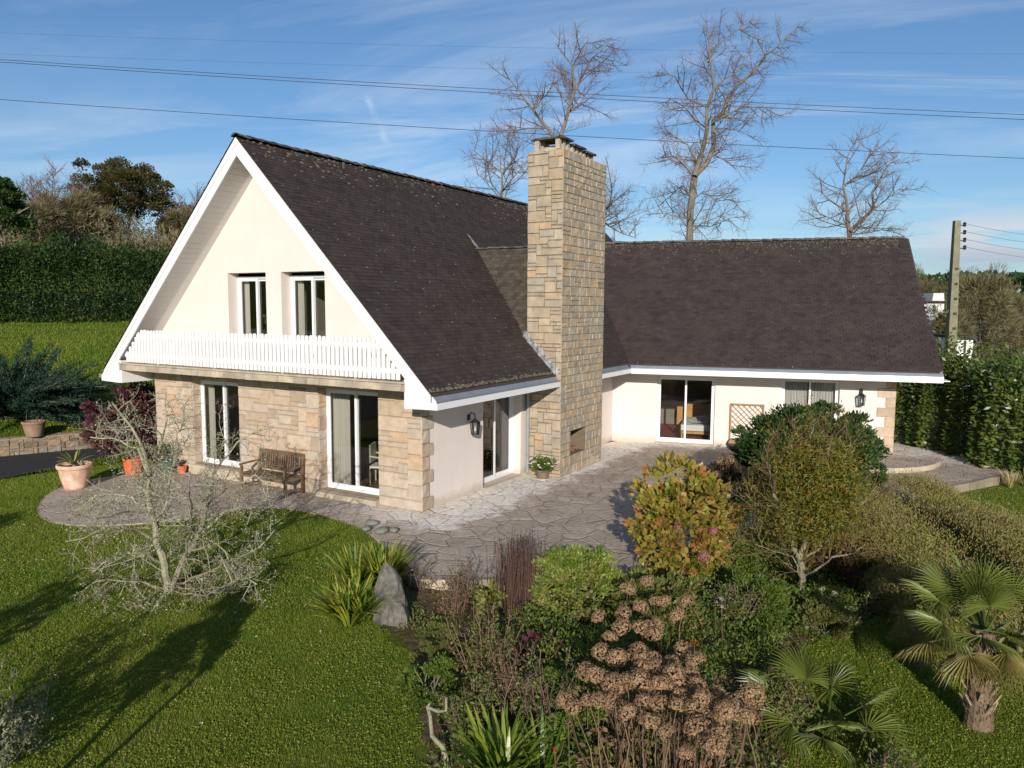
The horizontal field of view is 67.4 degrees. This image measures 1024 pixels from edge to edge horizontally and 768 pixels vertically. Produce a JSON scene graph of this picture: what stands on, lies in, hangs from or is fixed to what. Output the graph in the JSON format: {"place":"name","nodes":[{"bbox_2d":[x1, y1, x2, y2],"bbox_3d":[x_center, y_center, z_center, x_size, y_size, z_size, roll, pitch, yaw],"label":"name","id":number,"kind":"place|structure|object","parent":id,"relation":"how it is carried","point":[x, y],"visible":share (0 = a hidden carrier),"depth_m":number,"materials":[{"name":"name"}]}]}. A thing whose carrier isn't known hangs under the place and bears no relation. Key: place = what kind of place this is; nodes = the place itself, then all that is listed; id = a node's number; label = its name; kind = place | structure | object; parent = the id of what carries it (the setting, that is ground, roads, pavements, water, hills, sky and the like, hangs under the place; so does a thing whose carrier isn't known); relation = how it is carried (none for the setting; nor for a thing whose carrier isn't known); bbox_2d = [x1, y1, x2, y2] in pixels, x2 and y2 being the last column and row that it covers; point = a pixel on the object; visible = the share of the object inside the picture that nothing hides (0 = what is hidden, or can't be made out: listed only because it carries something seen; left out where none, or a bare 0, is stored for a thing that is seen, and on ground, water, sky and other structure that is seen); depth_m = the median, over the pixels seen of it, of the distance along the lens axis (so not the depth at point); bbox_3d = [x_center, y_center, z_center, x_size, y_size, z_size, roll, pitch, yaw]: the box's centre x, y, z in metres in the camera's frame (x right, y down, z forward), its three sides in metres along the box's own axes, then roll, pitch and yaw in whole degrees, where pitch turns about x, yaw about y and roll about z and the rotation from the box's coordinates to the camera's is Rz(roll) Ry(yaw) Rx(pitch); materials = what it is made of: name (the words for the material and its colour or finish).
{"place":"outdoors","nodes":[
{"label":"outdoors","id":0,"kind":"place"},
{"bbox_2d":[0,442,155,478],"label":"driveway","id":1,"kind":"structure","parent":0,"point":[17,465],"depth_m":22.04,"materials":[{"name":"grey asphalt"}]},
{"bbox_2d":[0,238,1023,767],"bbox_3d":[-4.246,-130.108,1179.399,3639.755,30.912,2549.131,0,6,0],"label":"ground","id":2,"kind":"structure","parent":0,"point":[420,754],"depth_m":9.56,"materials":[{"name":"green plant"}]},
{"bbox_2d":[0,175,40,248],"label":"evergreen tree","id":3,"kind":"object","parent":2,"relation":"on","point":[14,208],"visible":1,"depth_m":52.78,"materials":[{"name":"green plant"}]},
{"bbox_2d":[0,653,62,767],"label":"twiggy shrub","id":4,"kind":"object","parent":2,"relation":"on","point":[15,722],"visible":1,"depth_m":7.42,"materials":[{"name":"grey plant"}]},
{"bbox_2d":[11,173,53,213],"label":"bare tree","id":5,"kind":"object","parent":2,"relation":"on","point":[31,194],"visible":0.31,"depth_m":63.00,"materials":[{"name":"grey plant"}]},
{"bbox_2d":[7,189,71,243],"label":"bare bush","id":6,"kind":"object","parent":2,"relation":"on","point":[44,212],"visible":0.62,"depth_m":60.29,"materials":[{"name":"brown plant"}]},
{"bbox_2d":[24,153,74,223],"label":"bare tree","id":7,"kind":"object","parent":2,"relation":"on","point":[52,175],"visible":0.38,"depth_m":67.59,"materials":[{"name":"grey plant"}]},
{"bbox_2d":[0,333,120,427],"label":"juniper","id":8,"kind":"object","parent":2,"relation":"on","point":[31,391],"visible":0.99,"depth_m":24.02,"materials":[{"name":"green plant"}]},
{"bbox_2d":[0,426,155,455],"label":"retaining wall","id":9,"kind":"structure","parent":2,"relation":"on","point":[22,445],"depth_m":23.20,"materials":[{"name":"stone"}]},
{"bbox_2d":[21,412,46,436],"bbox_3d":[-14.336,1.152,23.035,0.660,0.833,0.660,0,6,0],"label":"plant pot","id":10,"kind":"object","parent":9,"relation":"on","point":[34,428],"visible":0.98,"depth_m":22.86,"materials":[{"name":"ceramic"}]},
{"bbox_2d":[50,187,111,242],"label":"bare bush","id":11,"kind":"object","parent":2,"relation":"on","point":[75,200],"visible":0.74,"depth_m":62.21,"materials":[{"name":"brown plant"}]},
{"bbox_2d":[0,224,171,323],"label":"laurel hedge","id":12,"kind":"object","parent":2,"relation":"on","point":[32,256],"visible":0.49,"depth_m":37.48,"materials":[{"name":"green plant"}]},
{"bbox_2d":[0,210,178,254],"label":"hill scrub","id":13,"kind":"object","parent":2,"relation":"on","point":[146,240],"visible":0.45,"depth_m":63.55,"materials":[{"name":"green plant"}]},
{"bbox_2d":[85,202,129,240],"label":"bare bush","id":14,"kind":"object","parent":2,"relation":"on","point":[110,208],"visible":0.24,"depth_m":66.28,"materials":[{"name":"brown plant"}]},
{"bbox_2d":[79,381,156,460],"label":"purple shrub","id":15,"kind":"object","parent":2,"relation":"on","point":[142,398],"visible":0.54,"depth_m":21.30,"materials":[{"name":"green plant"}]},
{"bbox_2d":[65,156,190,224],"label":"oak tree","id":16,"kind":"object","parent":2,"relation":"on","point":[133,180],"visible":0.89,"depth_m":71.59,"materials":[{"name":"green plant"}]},
{"bbox_2d":[151,207,183,243],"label":"broadleaf shrub","id":17,"kind":"object","parent":2,"relation":"on","point":[164,219],"visible":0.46,"depth_m":72.57,"materials":[{"name":"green plant"}]},
{"bbox_2d":[50,383,299,623],"bbox_3d":[-5.484,1.893,12.021,4.583,3.967,2.648,2,6,14],"label":"apple tree","id":18,"kind":"object","parent":2,"relation":"on","point":[169,585],"visible":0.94,"depth_m":11.86,"materials":[{"name":"grey plant"}]},
{"bbox_2d":[161,204,192,242],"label":"bare bush","id":19,"kind":"object","parent":2,"relation":"on","point":[177,214],"visible":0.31,"depth_m":72.51,"materials":[{"name":"brown plant"}]},
{"bbox_2d":[166,182,207,225],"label":"bare tree","id":20,"kind":"object","parent":2,"relation":"on","point":[184,204],"visible":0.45,"depth_m":73.22,"materials":[{"name":"grey plant"}]},
{"bbox_2d":[305,566,401,627],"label":"strap leaf plant","id":21,"kind":"object","parent":2,"relation":"on","point":[347,605],"visible":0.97,"depth_m":11.07,"materials":[{"name":"green plant"}]},
{"bbox_2d":[3,492,968,764],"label":"fallen leaves","id":22,"kind":"object","parent":2,"relation":"on","point":[203,620],"visible":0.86,"depth_m":11.18,"materials":[{"name":"brown plant"}]},
{"bbox_2d":[455,111,531,199],"bbox_3d":[-0.558,-6.211,37.623,5.427,14.237,4.662,0,6,0],"label":"bare tree","id":23,"kind":"object","parent":2,"relation":"on","point":[503,188],"visible":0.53,"depth_m":37.09,"materials":[{"name":"grey plant"}]},
{"bbox_2d":[0,59,1023,114],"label":"power line","id":24,"kind":"object","parent":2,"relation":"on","point":[500,89],"visible":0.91,"depth_m":56.10,"materials":[{"name":"grey metal"}]},
{"bbox_2d":[0,99,1023,158],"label":"power line","id":25,"kind":"object","parent":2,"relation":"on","point":[482,130],"visible":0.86,"depth_m":50.55,"materials":[{"name":"grey metal"}]},
{"bbox_2d":[3,62,1023,119],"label":"power line","id":26,"kind":"object","parent":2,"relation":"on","point":[496,93],"visible":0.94,"depth_m":56.12,"materials":[{"name":"grey metal"}]},
{"bbox_2d":[99,132,949,511],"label":"house","id":27,"kind":"structure","parent":2,"relation":"on","point":[411,324],"depth_m":20.18,"materials":[{"name":"stone"}]},
{"bbox_2d":[200,380,240,467],"bbox_3d":[-7.558,1.034,20.287,1.800,2.240,0.100,4,7,30],"label":"window","id":28,"kind":"structure","parent":27,"relation":"in","point":[202,382],"depth_m":20.39,"materials":[{"name":"white"}]},
{"bbox_2d":[237,276,265,365],"bbox_3d":[-6.391,-1.577,19.390,1.360,2.250,0.100,4,7,30],"label":"window","id":29,"kind":"structure","parent":27,"relation":"in","point":[255,278],"depth_m":19.41,"materials":[{"name":"white"}]},
{"bbox_2d":[290,275,324,369],"bbox_3d":[-4.747,-1.471,18.437,1.410,2.250,0.100,4,7,30],"label":"window","id":30,"kind":"structure","parent":27,"relation":"in","point":[304,277],"depth_m":18.46,"materials":[{"name":"white"}]},
{"bbox_2d":[326,389,378,494],"bbox_3d":[-3.630,1.333,18.008,1.820,2.410,0.100,4,7,30],"label":"window","id":31,"kind":"structure","parent":27,"relation":"in","point":[357,488],"depth_m":18.09,"materials":[{"name":"white plastic"}]},
{"bbox_2d":[368,442,378,484],"bbox_3d":[-3.277,1.997,19.367,0.560,1.000,0.604,1,6,7],"label":"armchair","id":32,"kind":"object","parent":27,"relation":"in","point":[372,452],"visible":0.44,"depth_m":19.21,"materials":[{"name":"fabric"}]},
{"bbox_2d":[483,396,513,483],"bbox_3d":[-0.473,1.338,19.774,0.100,2.260,1.860,4,7,30],"label":"sliding door","id":33,"kind":"structure","parent":27,"relation":"in","point":[493,476],"depth_m":20.41,"materials":[{"name":"white"}]},
{"bbox_2d":[656,376,715,443],"bbox_3d":[5.700,0.842,25.240,1.860,2.185,0.100,2,6,17],"label":"sliding door","id":34,"kind":"structure","parent":27,"relation":"in","point":[665,439],"depth_m":25.22,"materials":[{"name":"white"}]},
{"bbox_2d":[679,403,710,439],"bbox_3d":[6.548,1.297,27.073,1.120,0.950,2.100,2,6,17],"label":"bed","id":35,"kind":"object","parent":27,"relation":"in","point":[698,418],"visible":0.81,"depth_m":26.96,"materials":[{"name":"fabric"}]},
{"bbox_2d":[781,378,839,447],"bbox_3d":[9.327,0.944,24.145,1.700,2.245,0.100,2,6,17],"label":"window","id":36,"kind":"structure","parent":27,"relation":"in","point":[837,387],"depth_m":24.02,"materials":[{"name":"white"}]},
{"bbox_2d":[478,20,631,149],"bbox_3d":[2.347,-9.191,39.326,8.288,17.657,4.970,0,6,0],"label":"bare tree","id":37,"kind":"object","parent":2,"relation":"on","point":[569,108],"visible":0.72,"depth_m":38.54,"materials":[{"name":"grey plant"}]},
{"bbox_2d":[602,153,656,241],"bbox_3d":[4.295,-5.167,36.713,4.462,11.834,5.629,5,7,39],"label":"bare tree","id":38,"kind":"object","parent":2,"relation":"on","point":[608,204],"visible":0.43,"depth_m":36.51,"materials":[{"name":"grey plant"}]},
{"bbox_2d":[368,499,1023,767],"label":"flower bed soil","id":39,"kind":"structure","parent":2,"relation":"on","point":[463,620],"depth_m":10.79,"materials":[{"name":"brown soil"}]},
{"bbox_2d":[313,536,421,594],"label":"strap leaf plant","id":40,"kind":"object","parent":39,"relation":"on","point":[368,563],"visible":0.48,"depth_m":12.54,"materials":[{"name":"green plant"}]},
{"bbox_2d":[372,561,409,627],"bbox_3d":[-1.802,3.077,11.303,0.598,0.938,0.557,0,6,0],"label":"standing stone","id":41,"kind":"object","parent":39,"relation":"on","point":[396,609],"visible":0.92,"depth_m":11.18,"materials":[{"name":"grey stone"}]},
{"bbox_2d":[403,555,437,592],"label":"twiggy bush","id":42,"kind":"object","parent":39,"relation":"on","point":[418,578],"visible":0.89,"depth_m":12.62,"materials":[{"name":"grey plant"}]},
{"bbox_2d":[391,651,460,714],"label":"shrub","id":43,"kind":"object","parent":39,"relation":"on","point":[443,665],"visible":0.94,"depth_m":9.10,"materials":[{"name":"green plant"}]},
{"bbox_2d":[426,698,450,766],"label":"dead branch","id":44,"kind":"object","parent":39,"relation":"on","point":[437,741],"visible":1,"depth_m":7.97,"materials":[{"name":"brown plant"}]},
{"bbox_2d":[415,620,462,639],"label":"shrub","id":45,"kind":"object","parent":39,"relation":"on","point":[431,625],"visible":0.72,"depth_m":10.90,"materials":[{"name":"green plant"}]},
{"bbox_2d":[409,638,484,667],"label":"shrub","id":46,"kind":"object","parent":39,"relation":"on","point":[432,651],"visible":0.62,"depth_m":10.24,"materials":[{"name":"green plant"}]},
{"bbox_2d":[422,549,488,616],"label":"twiggy bush","id":47,"kind":"object","parent":39,"relation":"on","point":[452,603],"visible":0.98,"depth_m":11.64,"materials":[{"name":"brown plant"}]},
{"bbox_2d":[427,666,507,749],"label":"twiggy bush","id":48,"kind":"object","parent":39,"relation":"on","point":[459,715],"visible":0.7,"depth_m":8.27,"materials":[{"name":"green plant"}]},
{"bbox_2d":[440,597,534,697],"bbox_3d":[-0.298,3.234,9.453,1.160,1.162,0.828,0,6,0],"label":"twiggy bush","id":49,"kind":"object","parent":39,"relation":"on","point":[482,656],"visible":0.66,"depth_m":9.38,"materials":[{"name":"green plant"}]},
{"bbox_2d":[475,577,507,615],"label":"yellow plant","id":50,"kind":"object","parent":39,"relation":"on","point":[495,597],"visible":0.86,"depth_m":11.72,"materials":[{"name":"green plant"}]},
{"bbox_2d":[473,634,555,719],"bbox_3d":[0.033,3.377,8.777,0.976,1.009,0.685,0,6,0],"label":"twiggy bush","id":51,"kind":"object","parent":39,"relation":"on","point":[511,699],"visible":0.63,"depth_m":8.77,"materials":[{"name":"brown plant"}]},
{"bbox_2d":[437,699,605,767],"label":"strap leaf plant","id":52,"kind":"object","parent":39,"relation":"on","point":[497,747],"visible":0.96,"depth_m":7.74,"materials":[{"name":"green plant"}]},
{"bbox_2d":[487,526,560,621],"bbox_3d":[0.174,2.886,11.879,1.156,1.284,1.098,0,6,0],"label":"dead perennial","id":53,"kind":"object","parent":39,"relation":"on","point":[520,581],"visible":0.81,"depth_m":11.75,"materials":[{"name":"brown plant"}]},
{"bbox_2d":[505,628,569,670],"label":"red leaved plant","id":54,"kind":"object","parent":39,"relation":"on","point":[533,635],"visible":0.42,"depth_m":10.04,"materials":[{"name":"purple plant"}]},
{"bbox_2d":[499,644,597,736],"bbox_3d":[0.399,3.420,8.407,1.104,1.065,1.025,0,6,0],"label":"twiggy bush","id":55,"kind":"object","parent":39,"relation":"on","point":[535,704],"visible":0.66,"depth_m":8.39,"materials":[{"name":"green plant"}]},
{"bbox_2d":[531,660,593,714],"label":"shrub","id":56,"kind":"object","parent":39,"relation":"on","point":[552,672],"visible":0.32,"depth_m":9.03,"materials":[{"name":"green plant"}]},
{"bbox_2d":[537,702,613,767],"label":"shrub","id":57,"kind":"object","parent":39,"relation":"on","point":[559,718],"visible":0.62,"depth_m":7.90,"materials":[{"name":"green plant"}]},
{"bbox_2d":[528,544,633,628],"bbox_3d":[1.046,3.007,11.736,1.662,1.222,1.484,0,6,0],"label":"rounded shrub","id":58,"kind":"object","parent":39,"relation":"on","point":[566,570],"visible":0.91,"depth_m":11.44,"materials":[{"name":"green plant"}]},
{"bbox_2d":[591,566,708,672],"bbox_3d":[1.888,3.168,10.149,1.481,1.110,3.295,2,6,12],"label":"hydrangea","id":59,"kind":"object","parent":39,"relation":"on","point":[626,588],"visible":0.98,"depth_m":10.93,"materials":[{"name":"brown plant"}]},
{"bbox_2d":[504,639,818,767],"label":"hydrangea","id":60,"kind":"object","parent":39,"relation":"on","point":[698,719],"visible":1,"depth_m":7.32,"materials":[{"name":"brown plant"}]},
{"bbox_2d":[622,450,755,593],"bbox_3d":[3.231,2.313,13.473,2.382,2.352,3.066,2,6,17],"label":"shrub","id":61,"kind":"object","parent":39,"relation":"on","point":[661,520],"visible":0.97,"depth_m":12.86,"materials":[{"name":"yellow plant"}]},
{"bbox_2d":[370,493,1023,767],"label":"bed weeds","id":62,"kind":"object","parent":39,"relation":"on","point":[774,763],"visible":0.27,"depth_m":10.93,"materials":[{"name":"green plant"}]},
{"bbox_2d":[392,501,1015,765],"bbox_3d":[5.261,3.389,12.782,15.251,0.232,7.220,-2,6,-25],"label":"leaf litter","id":63,"kind":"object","parent":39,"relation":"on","point":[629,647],"visible":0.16,"depth_m":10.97,"materials":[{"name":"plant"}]},
{"bbox_2d":[705,453,757,530],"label":"hydrangea","id":64,"kind":"object","parent":39,"relation":"on","point":[721,465],"visible":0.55,"depth_m":16.97,"materials":[{"name":"brown plant"}]},
{"bbox_2d":[699,565,770,635],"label":"twiggy bush","id":65,"kind":"object","parent":39,"relation":"on","point":[744,606],"visible":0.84,"depth_m":11.07,"materials":[{"name":"green plant"}]},
{"bbox_2d":[521,518,954,767],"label":"bed greenery","id":66,"kind":"object","parent":39,"relation":"on","point":[580,638],"visible":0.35,"depth_m":10.59,"materials":[{"name":"green plant"}]},
{"bbox_2d":[725,526,763,575],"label":"shrub","id":67,"kind":"object","parent":39,"relation":"on","point":[749,547],"visible":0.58,"depth_m":13.51,"materials":[{"name":"green plant"}]},
{"bbox_2d":[703,569,799,634],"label":"shrub","id":68,"kind":"object","parent":39,"relation":"on","point":[776,595],"visible":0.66,"depth_m":11.27,"materials":[{"name":"green plant"}]},
{"bbox_2d":[742,667,822,748],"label":"twiggy bush","id":69,"kind":"object","parent":39,"relation":"on","point":[788,706],"visible":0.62,"depth_m":8.41,"materials":[{"name":"green plant"}]},
{"bbox_2d":[730,398,892,505],"bbox_3d":[6.567,1.717,17.010,3.488,2.749,2.567,0,6,0],"label":"evergreen shrub","id":70,"kind":"object","parent":39,"relation":"on","point":[747,440],"visible":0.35,"depth_m":16.62,"materials":[{"name":"green plant"}]},
{"bbox_2d":[722,394,923,603],"bbox_3d":[4.647,1.839,12.076,2.943,3.350,2.039,-2,6,-18],"label":"willow","id":71,"kind":"object","parent":39,"relation":"on","point":[812,477],"visible":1,"depth_m":11.79,"materials":[{"name":"green plant"}]},
{"bbox_2d":[790,598,859,642],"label":"shrub","id":72,"kind":"object","parent":39,"relation":"on","point":[840,626],"visible":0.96,"depth_m":11.04,"materials":[{"name":"green plant"}]},
{"bbox_2d":[800,526,881,589],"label":"flowering shrub","id":73,"kind":"object","parent":39,"relation":"on","point":[861,569],"visible":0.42,"depth_m":12.74,"materials":[{"name":"green plant"}]},
{"bbox_2d":[863,486,921,528],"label":"bronze shrub","id":74,"kind":"object","parent":39,"relation":"on","point":[906,513],"visible":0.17,"depth_m":16.30,"materials":[{"name":"brown plant"}]},
{"bbox_2d":[848,523,961,614],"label":"heather bank","id":75,"kind":"structure","parent":39,"relation":"on","point":[895,563],"depth_m":12.67,"materials":[{"name":"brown plant"}]},
{"bbox_2d":[810,466,1023,676],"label":"heather hedge","id":76,"kind":"object","parent":39,"relation":"on","point":[977,518],"visible":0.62,"depth_m":12.53,"materials":[{"name":"green plant"}]},
{"bbox_2d":[636,6,813,240],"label":"bare tree","id":77,"kind":"object","parent":2,"relation":"on","point":[697,170],"visible":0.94,"depth_m":40.86,"materials":[{"name":"grey plant"}]},
{"bbox_2d":[734,642,912,764],"bbox_3d":[3.431,3.672,8.605,2.042,0.964,1.707,0,6,0],"label":"fan palm","id":78,"kind":"object","parent":2,"relation":"on","point":[804,670],"visible":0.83,"depth_m":8.47,"materials":[{"name":"green plant"}]},
{"bbox_2d":[791,117,934,236],"bbox_3d":[17.697,-6.345,39.575,7.582,14.245,5.633,0,6,0],"label":"bare tree","id":79,"kind":"object","parent":2,"relation":"on","point":[848,227],"visible":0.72,"depth_m":39.06,"materials":[{"name":"grey plant"}]},
{"bbox_2d":[855,736,927,767],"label":"twiggy bush","id":80,"kind":"object","parent":2,"relation":"on","point":[887,759],"visible":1,"depth_m":7.50,"materials":[{"name":"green plant"}]},
{"bbox_2d":[914,262,937,292],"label":"bare bush","id":81,"kind":"object","parent":2,"relation":"on","point":[926,289],"visible":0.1,"depth_m":77.01,"materials":[{"name":"brown plant"}]},
{"bbox_2d":[922,293,946,322],"bbox_3d":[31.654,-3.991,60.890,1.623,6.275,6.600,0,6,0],"label":"white house","id":82,"kind":"structure","parent":2,"relation":"on","point":[936,299],"depth_m":57.68,"materials":[{"name":"grey"}]},
{"bbox_2d":[905,333,977,399],"bbox_3d":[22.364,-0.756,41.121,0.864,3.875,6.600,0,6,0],"label":"white house","id":83,"kind":"structure","parent":2,"relation":"on","point":[965,340],"depth_m":38.00,"materials":[{"name":"grey"}]},
{"bbox_2d":[928,302,978,335],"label":"bare bush","id":84,"kind":"object","parent":2,"relation":"on","point":[939,324],"visible":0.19,"depth_m":45.42,"materials":[{"name":"brown plant"}]},
{"bbox_2d":[943,221,966,361],"bbox_3d":[18.942,-2.713,32.861,0.597,8.398,0.396,0,6,0],"label":"utility pole","id":85,"kind":"object","parent":2,"relation":"on","point":[952,307],"visible":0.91,"depth_m":32.63,"materials":[{"name":"concrete"}]},
{"bbox_2d":[890,548,1023,733],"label":"fan palm","id":86,"kind":"object","parent":2,"relation":"on","point":[982,662],"visible":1,"depth_m":8.52,"materials":[{"name":"green plant"}]},
{"bbox_2d":[893,309,1023,480],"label":"evergreen hedge","id":87,"kind":"object","parent":2,"relation":"on","point":[982,395],"visible":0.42,"depth_m":23.45,"materials":[{"name":"green plant"}]},
{"bbox_2d":[934,266,988,328],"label":"bare bush","id":88,"kind":"object","parent":2,"relation":"on","point":[945,293],"visible":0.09,"depth_m":73.18,"materials":[{"name":"brown plant"}]},
{"bbox_2d":[920,269,1023,294],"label":"distant wood","id":89,"kind":"object","parent":2,"relation":"on","point":[1018,277],"visible":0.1,"depth_m":403.60,"materials":[{"name":"green plant"}]},
{"bbox_2d":[958,260,1023,365],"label":"bare bush","id":90,"kind":"object","parent":2,"relation":"on","point":[977,290],"visible":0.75,"depth_m":49.02,"materials":[{"name":"brown plant"}]},
{"bbox_2d":[970,282,1023,365],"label":"bare bush","id":91,"kind":"object","parent":2,"relation":"on","point":[1021,320],"visible":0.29,"depth_m":51.31,"materials":[{"name":"brown plant"}]},
{"bbox_2d":[998,469,1023,487],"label":"straw tuft","id":92,"kind":"object","parent":2,"relation":"on","point":[1010,482],"visible":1,"depth_m":20.38,"materials":[{"name":"beige plant"}]},
{"bbox_2d":[0,0,1023,292],"label":"sky","id":93,"kind":"structure","parent":0,"point":[890,43],"materials":[{"name":"blue"}]},
{"bbox_2d":[37,433,1012,589],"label":"terrace","id":94,"kind":"structure","parent":0,"point":[591,506],"depth_m":17.05,"materials":[{"name":"stone"}]},
{"bbox_2d":[55,446,94,489],"bbox_3d":[-10.717,2.054,18.804,0.800,0.994,0.870,0,6,0],"label":"plant pot","id":95,"kind":"object","parent":94,"relation":"on","point":[75,473],"visible":0.98,"depth_m":18.63,"materials":[{"name":"ceramic"}]},
{"bbox_2d":[118,442,145,475],"bbox_3d":[-10.047,1.976,20.340,0.776,0.846,0.687,-3,7,-32],"label":"plant pot","id":96,"kind":"object","parent":94,"relation":"on","point":[126,465],"visible":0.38,"depth_m":20.19,"materials":[{"name":"ceramic"}]},
{"bbox_2d":[152,440,180,472],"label":"plant","id":97,"kind":"object","parent":94,"relation":"on","point":[165,446],"visible":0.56,"depth_m":20.57,"materials":[{"name":"plant"}]},
{"bbox_2d":[238,448,304,497],"bbox_3d":[-5.794,2.131,18.580,1.550,0.943,0.705,4,7,30],"label":"garden bench","id":98,"kind":"object","parent":94,"relation":"on","point":[284,475],"visible":0.9,"depth_m":18.63,"materials":[{"name":"brown wood"}]},
{"bbox_2d":[528,455,557,479],"bbox_3d":[0.810,2.154,20.104,0.798,0.664,0.888,0,6,0],"label":"flower pot","id":99,"kind":"object","parent":94,"relation":"on","point":[547,463],"visible":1,"depth_m":19.96,"materials":[{"name":"ceramic"}]},
{"bbox_2d":[448,472,1017,591],"bbox_3d":[6.724,3.109,16.460,17.274,0.470,1.415,-3,7,-30],"label":"terrace edging","id":100,"kind":"object","parent":94,"relation":"attached to","point":[980,483],"visible":0.11,"depth_m":19.75,"materials":[{"name":"stone"}]},
{"bbox_2d":[729,403,763,449],"bbox_3d":[7.438,1.368,24.385,1.045,1.442,0.380,2,6,17],"label":"trellis planter","id":101,"kind":"object","parent":94,"relation":"on","point":[731,442],"visible":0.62,"depth_m":24.49,"materials":[{"name":"brown wood"}]},
{"bbox_2d":[870,443,940,472],"bbox_3d":[11.173,2.142,23.411,3.220,0.139,5.099,1,6,11],"label":"stone step","id":102,"kind":"object","parent":94,"relation":"on","point":[906,457],"visible":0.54,"depth_m":22.15,"materials":[{"name":"stone"}]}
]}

